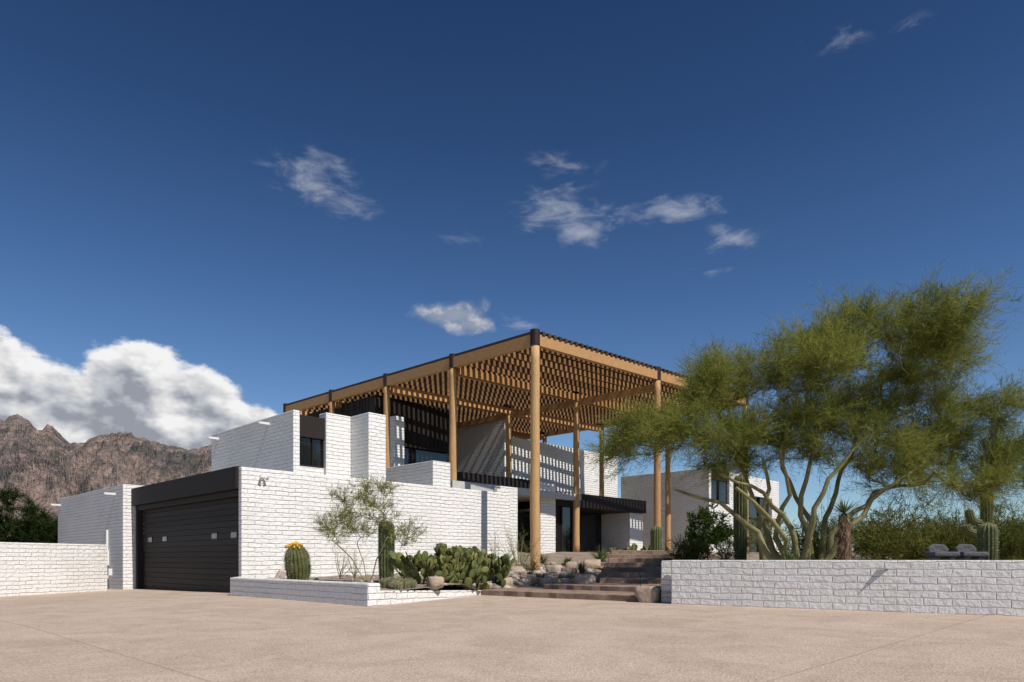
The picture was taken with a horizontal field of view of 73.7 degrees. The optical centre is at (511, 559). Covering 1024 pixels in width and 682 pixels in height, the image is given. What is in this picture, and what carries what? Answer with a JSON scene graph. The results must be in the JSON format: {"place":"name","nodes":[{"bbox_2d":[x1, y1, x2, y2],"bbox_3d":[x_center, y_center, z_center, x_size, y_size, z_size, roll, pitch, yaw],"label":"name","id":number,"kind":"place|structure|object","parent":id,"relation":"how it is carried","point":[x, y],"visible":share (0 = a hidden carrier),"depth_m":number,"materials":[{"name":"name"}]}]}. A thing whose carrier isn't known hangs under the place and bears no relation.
{"place":"outdoors","nodes":[
{"label":"outdoors","id":0,"kind":"place"},
{"bbox_2d":[0,414,211,539],"bbox_3d":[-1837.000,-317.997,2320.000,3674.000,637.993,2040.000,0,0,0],"label":"mountains","id":1,"kind":"structure","parent":0,"point":[48,465],"depth_m":2426.10,"materials":[{"name":"brown stone"}]},
{"bbox_2d":[0,585,1023,681],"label":"driveway","id":2,"kind":"structure","parent":0,"point":[133,635],"depth_m":8.31,"materials":[{"name":"concrete"}]},
{"bbox_2d":[0,542,106,596],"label":"masonry","id":3,"kind":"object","parent":2,"relation":"on","point":[37,568],"visible":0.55,"depth_m":23.80,"materials":[{"name":"white brick"}]},
{"bbox_2d":[106,530,111,588],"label":"utility boxes","id":4,"kind":"object","parent":2,"relation":"on","point":[109,571],"visible":0.5,"depth_m":27.86,"materials":[{"name":"white metal"}]},
{"bbox_2d":[380,590,480,604],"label":"wall","id":5,"kind":"structure","parent":2,"relation":"on","point":[387,597],"depth_m":16.20,"materials":[{"name":"white brick"}]},
{"bbox_2d":[0,0,1023,551],"label":"sky","id":6,"kind":"structure","parent":0,"point":[216,216],"materials":[{"name":"blue"}]},
{"bbox_2d":[510,552,1023,567],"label":"garden ground","id":7,"kind":"structure","parent":0,"point":[556,557],"depth_m":30.99,"materials":[{"name":"brown soil"}]},
{"bbox_2d":[269,568,670,592],"bbox_3d":[-1.500,0.540,20.500,15.000,0.740,13.000,0,0,0],"label":"garden bed","id":8,"kind":"object","parent":7,"relation":"on","point":[325,578],"visible":0.18,"depth_m":20.86,"materials":[{"name":"brown soil"}]},
{"bbox_2d":[274,569,285,578],"bbox_3d":[-6.108,0.444,18.000,0.237,0.385,0.223,29,0,0],"label":"standing stone","id":9,"kind":"object","parent":8,"relation":"on","point":[281,574],"visible":0.65,"depth_m":17.93,"materials":[{"name":"beige stone"}]},
{"bbox_2d":[283,541,311,579],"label":"barrel cactus","id":10,"kind":"object","parent":8,"relation":"on","point":[297,561],"visible":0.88,"depth_m":18.08,"materials":[{"name":"green plant"}]},
{"bbox_2d":[331,541,355,576],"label":"desert shrub","id":11,"kind":"object","parent":8,"relation":"on","point":[339,575],"visible":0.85,"depth_m":21.02,"materials":[{"name":"green plant"}]},
{"bbox_2d":[341,548,368,578],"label":"desert shrub","id":12,"kind":"object","parent":8,"relation":"on","point":[355,571],"visible":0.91,"depth_m":20.82,"materials":[{"name":"green plant"}]},
{"bbox_2d":[309,472,427,582],"bbox_3d":[-3.819,-0.855,18.198,3.306,3.023,2.221,0,0,0],"label":"palo verde tree","id":13,"kind":"object","parent":8,"relation":"on","point":[343,515],"visible":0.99,"depth_m":18.10,"materials":[{"name":"green plant"}]},
{"bbox_2d":[377,521,395,582],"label":"saguaro cactus","id":14,"kind":"object","parent":8,"relation":"on","point":[386,569],"visible":0.71,"depth_m":18.45,"materials":[{"name":"green plant"}]},
{"bbox_2d":[378,576,417,589],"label":"hedgehog cactus","id":15,"kind":"object","parent":8,"relation":"on","point":[397,583],"visible":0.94,"depth_m":16.36,"materials":[{"name":"green plant"}]},
{"bbox_2d":[388,550,427,583],"bbox_3d":[-2.701,0.219,18.256,1.072,0.930,1.411,0,0,0],"label":"prickly pear cactus","id":16,"kind":"object","parent":8,"relation":"on","point":[406,566],"visible":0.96,"depth_m":17.80,"materials":[{"name":"green plant"}]},
{"bbox_2d":[426,576,443,589],"bbox_3d":[-1.900,0.586,16.950,0.394,0.320,0.480,0,0,-16],"label":"boulder","id":17,"kind":"object","parent":8,"relation":"on","point":[434,582],"visible":0.98,"depth_m":16.74,"materials":[{"name":"stone"}]},
{"bbox_2d":[416,554,464,582],"bbox_3d":[-2.065,0.257,18.137,1.011,0.815,1.555,0,0,29],"label":"prickly pear cactus","id":18,"kind":"object","parent":8,"relation":"on","point":[444,559],"visible":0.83,"depth_m":18.05,"materials":[{"name":"green plant"}]},
{"bbox_2d":[428,542,473,571],"bbox_3d":[-1.728,0.078,19.535,1.778,1.145,1.633,0,0,0],"label":"prickly pear cactus","id":19,"kind":"object","parent":8,"relation":"on","point":[440,548],"visible":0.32,"depth_m":19.16,"materials":[{"name":"green plant"}]},
{"bbox_2d":[310,562,600,588],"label":"river rocks","id":20,"kind":"object","parent":8,"relation":"on","point":[541,572],"visible":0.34,"depth_m":22.21,"materials":[{"name":"stone"}]},
{"bbox_2d":[432,551,488,586],"bbox_3d":[-1.571,0.262,18.727,1.651,0.982,1.141,0,0,-22],"label":"prickly pear cactus","id":21,"kind":"object","parent":8,"relation":"on","point":[473,565],"visible":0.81,"depth_m":18.45,"materials":[{"name":"green plant"}]},
{"bbox_2d":[461,582,475,589],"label":"boulder","id":22,"kind":"object","parent":8,"relation":"on","point":[472,585],"visible":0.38,"depth_m":18.77,"materials":[{"name":"stone"}]},
{"bbox_2d":[451,546,494,574],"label":"prickly pear cactus","id":23,"kind":"object","parent":8,"relation":"on","point":[482,552],"visible":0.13,"depth_m":20.38,"materials":[{"name":"green plant"}]},
{"bbox_2d":[461,558,494,589],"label":"prickly pear cactus","id":24,"kind":"object","parent":8,"relation":"on","point":[481,576],"visible":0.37,"depth_m":19.11,"materials":[{"name":"green plant"}]},
{"bbox_2d":[477,553,515,587],"bbox_3d":[-0.581,0.326,20.579,1.390,1.011,1.576,0,0,0],"label":"prickly pear cactus","id":25,"kind":"object","parent":8,"relation":"on","point":[501,565],"visible":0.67,"depth_m":20.11,"materials":[{"name":"green plant"}]},
{"bbox_2d":[480,529,520,558],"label":"desert shrub","id":26,"kind":"object","parent":8,"relation":"on","point":[495,545],"visible":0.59,"depth_m":23.52,"materials":[{"name":"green plant"}]},
{"bbox_2d":[505,578,512,585],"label":"boulder","id":27,"kind":"object","parent":8,"relation":"on","point":[509,581],"visible":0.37,"depth_m":20.61,"materials":[{"name":"stone"}]},
{"bbox_2d":[486,523,542,565],"bbox_3d":[0.255,-0.431,24.007,2.043,1.937,1.659,0,0,33],"label":"desert shrub","id":28,"kind":"object","parent":8,"relation":"on","point":[514,554],"visible":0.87,"depth_m":24.34,"materials":[{"name":"green plant"}]},
{"bbox_2d":[510,566,525,571],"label":"boulder","id":29,"kind":"object","parent":8,"relation":"on","point":[517,568],"visible":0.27,"depth_m":24.02,"materials":[{"name":"stone"}]},
{"bbox_2d":[520,574,536,584],"bbox_3d":[0.550,0.657,22.100,0.512,0.341,0.420,0,0,11],"label":"boulder","id":30,"kind":"object","parent":8,"relation":"on","point":[532,578],"visible":0.8,"depth_m":21.91,"materials":[{"name":"stone"}]},
{"bbox_2d":[519,553,539,573],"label":"desert shrub","id":31,"kind":"object","parent":8,"relation":"on","point":[526,568],"visible":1,"depth_m":22.52,"materials":[{"name":"green plant"}]},
{"bbox_2d":[540,578,551,583],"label":"boulder","id":32,"kind":"object","parent":8,"relation":"on","point":[545,580],"visible":0.56,"depth_m":21.74,"materials":[{"name":"stone"}]},
{"bbox_2d":[545,565,562,571],"bbox_3d":[1.500,0.416,23.800,0.551,0.448,0.672,0,0,24],"label":"boulder","id":33,"kind":"object","parent":8,"relation":"on","point":[551,568],"visible":0.48,"depth_m":23.51,"materials":[{"name":"stone"}]},
{"bbox_2d":[561,568,577,575],"bbox_3d":[1.898,0.451,22.601,0.537,0.352,0.443,0,0,0],"label":"boulder","id":34,"kind":"object","parent":8,"relation":"on","point":[570,572],"visible":0.56,"depth_m":22.41,"materials":[{"name":"stone"}]},
{"bbox_2d":[564,562,579,567],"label":"boulder","id":35,"kind":"object","parent":8,"relation":"on","point":[570,564],"visible":0.32,"depth_m":25.25,"materials":[{"name":"stone"}]},
{"bbox_2d":[567,560,591,573],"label":"yucca plant","id":36,"kind":"object","parent":8,"relation":"on","point":[581,569],"visible":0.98,"depth_m":21.91,"materials":[{"name":"green plant"}]},
{"bbox_2d":[574,574,595,583],"bbox_3d":[2.150,0.672,20.100,0.604,0.490,0.736,0,0,8],"label":"boulder","id":37,"kind":"object","parent":8,"relation":"on","point":[584,579],"visible":0.56,"depth_m":19.81,"materials":[{"name":"stone"}]},
{"bbox_2d":[584,559,600,569],"bbox_3d":[3.100,0.270,26.400,0.656,0.533,0.800,0,0,10],"label":"boulder","id":38,"kind":"object","parent":8,"relation":"on","point":[595,563],"visible":0.59,"depth_m":26.05,"materials":[{"name":"stone"}]},
{"bbox_2d":[629,545,649,549],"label":"prickly pear cactus","id":39,"kind":"object","parent":8,"relation":"on","point":[644,548],"visible":0.11,"depth_m":26.96,"materials":[{"name":"green plant"}]},
{"bbox_2d":[634,586,660,602],"bbox_3d":[3.220,0.839,16.000,0.525,0.426,0.640,0,0,30],"label":"boulder","id":40,"kind":"object","parent":8,"relation":"on","point":[647,594],"visible":0.72,"depth_m":15.73,"materials":[{"name":"stone"}]},
{"bbox_2d":[650,526,662,549],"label":"saguaro cactus","id":41,"kind":"object","parent":8,"relation":"on","point":[656,538],"visible":0.53,"depth_m":25.84,"materials":[{"name":"green plant"}]},
{"bbox_2d":[283,328,748,569],"bbox_3d":[-0.173,-3.982,36.508,19.949,9.157,15.243,0,0,42],"label":"timber pergola","id":42,"kind":"object","parent":7,"relation":"on","point":[535,386],"visible":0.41,"depth_m":31.61,"materials":[{"name":"wood"}]},
{"bbox_2d":[540,552,547,562],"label":"yucca plant","id":43,"kind":"object","parent":7,"relation":"on","point":[542,559],"visible":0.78,"depth_m":27.49,"materials":[{"name":"green plant"}]},
{"bbox_2d":[560,556,571,563],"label":"agave plant","id":44,"kind":"object","parent":7,"relation":"on","point":[567,559],"visible":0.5,"depth_m":27.09,"materials":[{"name":"green plant"}]},
{"bbox_2d":[587,544,608,560],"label":"yucca plant","id":45,"kind":"object","parent":7,"relation":"on","point":[601,557],"visible":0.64,"depth_m":27.88,"materials":[{"name":"green plant"}]},
{"bbox_2d":[609,543,637,552],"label":"prickly pear cactus","id":46,"kind":"object","parent":7,"relation":"on","point":[626,547],"visible":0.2,"depth_m":27.91,"materials":[{"name":"green plant"}]},
{"bbox_2d":[684,502,733,559],"bbox_3d":[7.872,-0.994,26.925,2.107,2.592,2.041,0,0,17],"label":"citrus tree","id":47,"kind":"object","parent":7,"relation":"on","point":[704,516],"visible":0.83,"depth_m":26.72,"materials":[{"name":"green plant"}]},
{"bbox_2d":[710,534,746,559],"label":"desert shrub","id":48,"kind":"object","parent":7,"relation":"on","point":[725,554],"visible":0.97,"depth_m":22.02,"materials":[{"name":"green plant"}]},
{"bbox_2d":[732,475,747,559],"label":"saguaro cactus","id":49,"kind":"object","parent":7,"relation":"on","point":[740,506],"visible":0.73,"depth_m":23.84,"materials":[{"name":"green plant"}]},
{"bbox_2d":[777,548,799,559],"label":"agave plant","id":50,"kind":"object","parent":7,"relation":"on","point":[787,556],"visible":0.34,"depth_m":17.94,"materials":[{"name":"green plant"}]},
{"bbox_2d":[575,258,1023,559],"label":"palo verde tree","id":51,"kind":"object","parent":7,"relation":"on","point":[829,346],"visible":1,"depth_m":18.23,"materials":[{"name":"green plant"}]},
{"bbox_2d":[809,476,839,529],"bbox_3d":[11.608,-1.399,24.584,2.234,3.268,2.174,0,0,0],"label":"ocotillo plant","id":52,"kind":"object","parent":7,"relation":"on","point":[827,507],"visible":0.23,"depth_m":24.79,"materials":[{"name":"green plant"}]},
{"bbox_2d":[829,497,858,559],"bbox_3d":[8.741,-0.683,18.000,0.873,1.979,0.916,0,0,0],"label":"yucca tree","id":53,"kind":"object","parent":7,"relation":"on","point":[844,548],"visible":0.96,"depth_m":17.88,"materials":[{"name":"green plant"}]},
{"bbox_2d":[923,544,959,559],"bbox_3d":[9.120,-0.039,14.500,0.540,0.579,0.440,0,0,0],"label":"stone seat","id":54,"kind":"object","parent":7,"relation":"on","point":[935,551],"visible":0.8,"depth_m":14.54,"materials":[{"name":"grey stone"}]},
{"bbox_2d":[953,544,988,559],"bbox_3d":[9.720,-0.039,14.500,0.540,0.579,0.440,0,0,0],"label":"stone seat","id":55,"kind":"object","parent":7,"relation":"on","point":[966,551],"visible":0.66,"depth_m":14.53,"materials":[{"name":"grey stone"}]},
{"bbox_2d":[960,497,993,537],"bbox_3d":[14.984,-1.058,22.000,1.058,2.784,0.424,0,0,0],"label":"saguaro cactus","id":56,"kind":"object","parent":7,"relation":"on","point":[968,529],"visible":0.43,"depth_m":21.91,"materials":[{"name":"green plant"}]},
{"bbox_2d":[975,522,999,559],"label":"saguaro cactus","id":57,"kind":"object","parent":7,"relation":"on","point":[987,533],"visible":0.65,"depth_m":14.86,"materials":[{"name":"green plant"}]},
{"bbox_3d":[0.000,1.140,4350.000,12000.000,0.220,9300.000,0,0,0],"label":"ground","id":58,"kind":"structure","parent":0,"visible":0},
{"bbox_2d":[0,483,57,542],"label":"pine tree","id":59,"kind":"object","parent":58,"relation":"on","point":[41,525],"visible":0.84,"depth_m":39.46,"materials":[{"name":"green plant"}]},
{"bbox_2d":[143,497,238,591],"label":"garage door","id":60,"kind":"structure","parent":58,"relation":"on","point":[189,555],"depth_m":23.59,"materials":[{"name":"black metal"}]},
{"bbox_2d":[148,531,237,542],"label":"garage window frames","id":61,"kind":"structure","parent":60,"relation":"attached to","point":[211,536],"depth_m":22.25,"materials":[{"name":"black metal"}]},
{"bbox_2d":[148,532,236,541],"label":"garage door windows","id":62,"kind":"structure","parent":61,"relation":"in","point":[233,535],"depth_m":22.32,"materials":[{"name":"grey glass"}]},
{"bbox_2d":[230,577,379,606],"bbox_3d":[-5.368,0.955,16.895,6.817,0.890,0.320,0,0,44],"label":"masonry","id":63,"kind":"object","parent":58,"relation":"on","point":[353,593],"visible":0.56,"depth_m":16.09,"materials":[{"name":"white brick"}]},
{"bbox_2d":[58,410,778,588],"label":"walls","id":64,"kind":"structure","parent":58,"relation":"on","point":[283,502],"depth_m":26.89,"materials":[{"name":"white brick"}]},
{"bbox_2d":[51,421,269,505],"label":"roof scuppers","id":65,"kind":"object","parent":64,"relation":"attached to","point":[216,438],"visible":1,"depth_m":27.29,"materials":[{"name":"white metal"}]},
{"bbox_2d":[260,474,268,479],"bbox_3d":[-7.532,-2.487,20.695,0.192,0.186,0.285,0,0,44],"label":"floodlight","id":66,"kind":"object","parent":64,"relation":"attached to","point":[262,476],"visible":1,"depth_m":20.69,"materials":[{"name":"white metal"}]},
{"bbox_2d":[151,480,580,512],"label":"roof","id":67,"kind":"structure","parent":64,"relation":"on","point":[523,494],"depth_m":30.81,"materials":[{"name":"black metal"}]},
{"bbox_2d":[131,395,766,588],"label":"dark timber fascia","id":68,"kind":"structure","parent":64,"relation":"attached to","point":[426,427],"depth_m":33.15,"materials":[{"name":"black wood"}]},
{"bbox_2d":[300,437,768,551],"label":"windows","id":69,"kind":"structure","parent":64,"relation":"attached to","point":[587,531],"depth_m":34.92,"materials":[{"name":"black glass"}]},
{"bbox_2d":[481,550,675,601],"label":"stone steps","id":70,"kind":"structure","parent":58,"relation":"on","point":[619,578],"depth_m":20.01,"materials":[{"name":"brown stone"}]},
{"bbox_2d":[661,561,670,602],"bbox_3d":[4.517,0.615,17.476,0.280,1.170,4.062,0,0,28],"label":"return masonry","id":71,"kind":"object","parent":58,"relation":"on","point":[665,581],"visible":0.14,"depth_m":15.70,"materials":[{"name":"white brick"}]},
{"bbox_2d":[659,484,1023,562],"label":"desert scrub","id":72,"kind":"object","parent":58,"relation":"on","point":[897,541],"visible":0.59,"depth_m":23.91,"materials":[{"name":"green plant"}]},
{"bbox_2d":[671,560,1023,616],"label":"masonry","id":73,"kind":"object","parent":58,"relation":"on","point":[982,587],"visible":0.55,"depth_m":13.27,"materials":[{"name":"white brick"}]}
]}

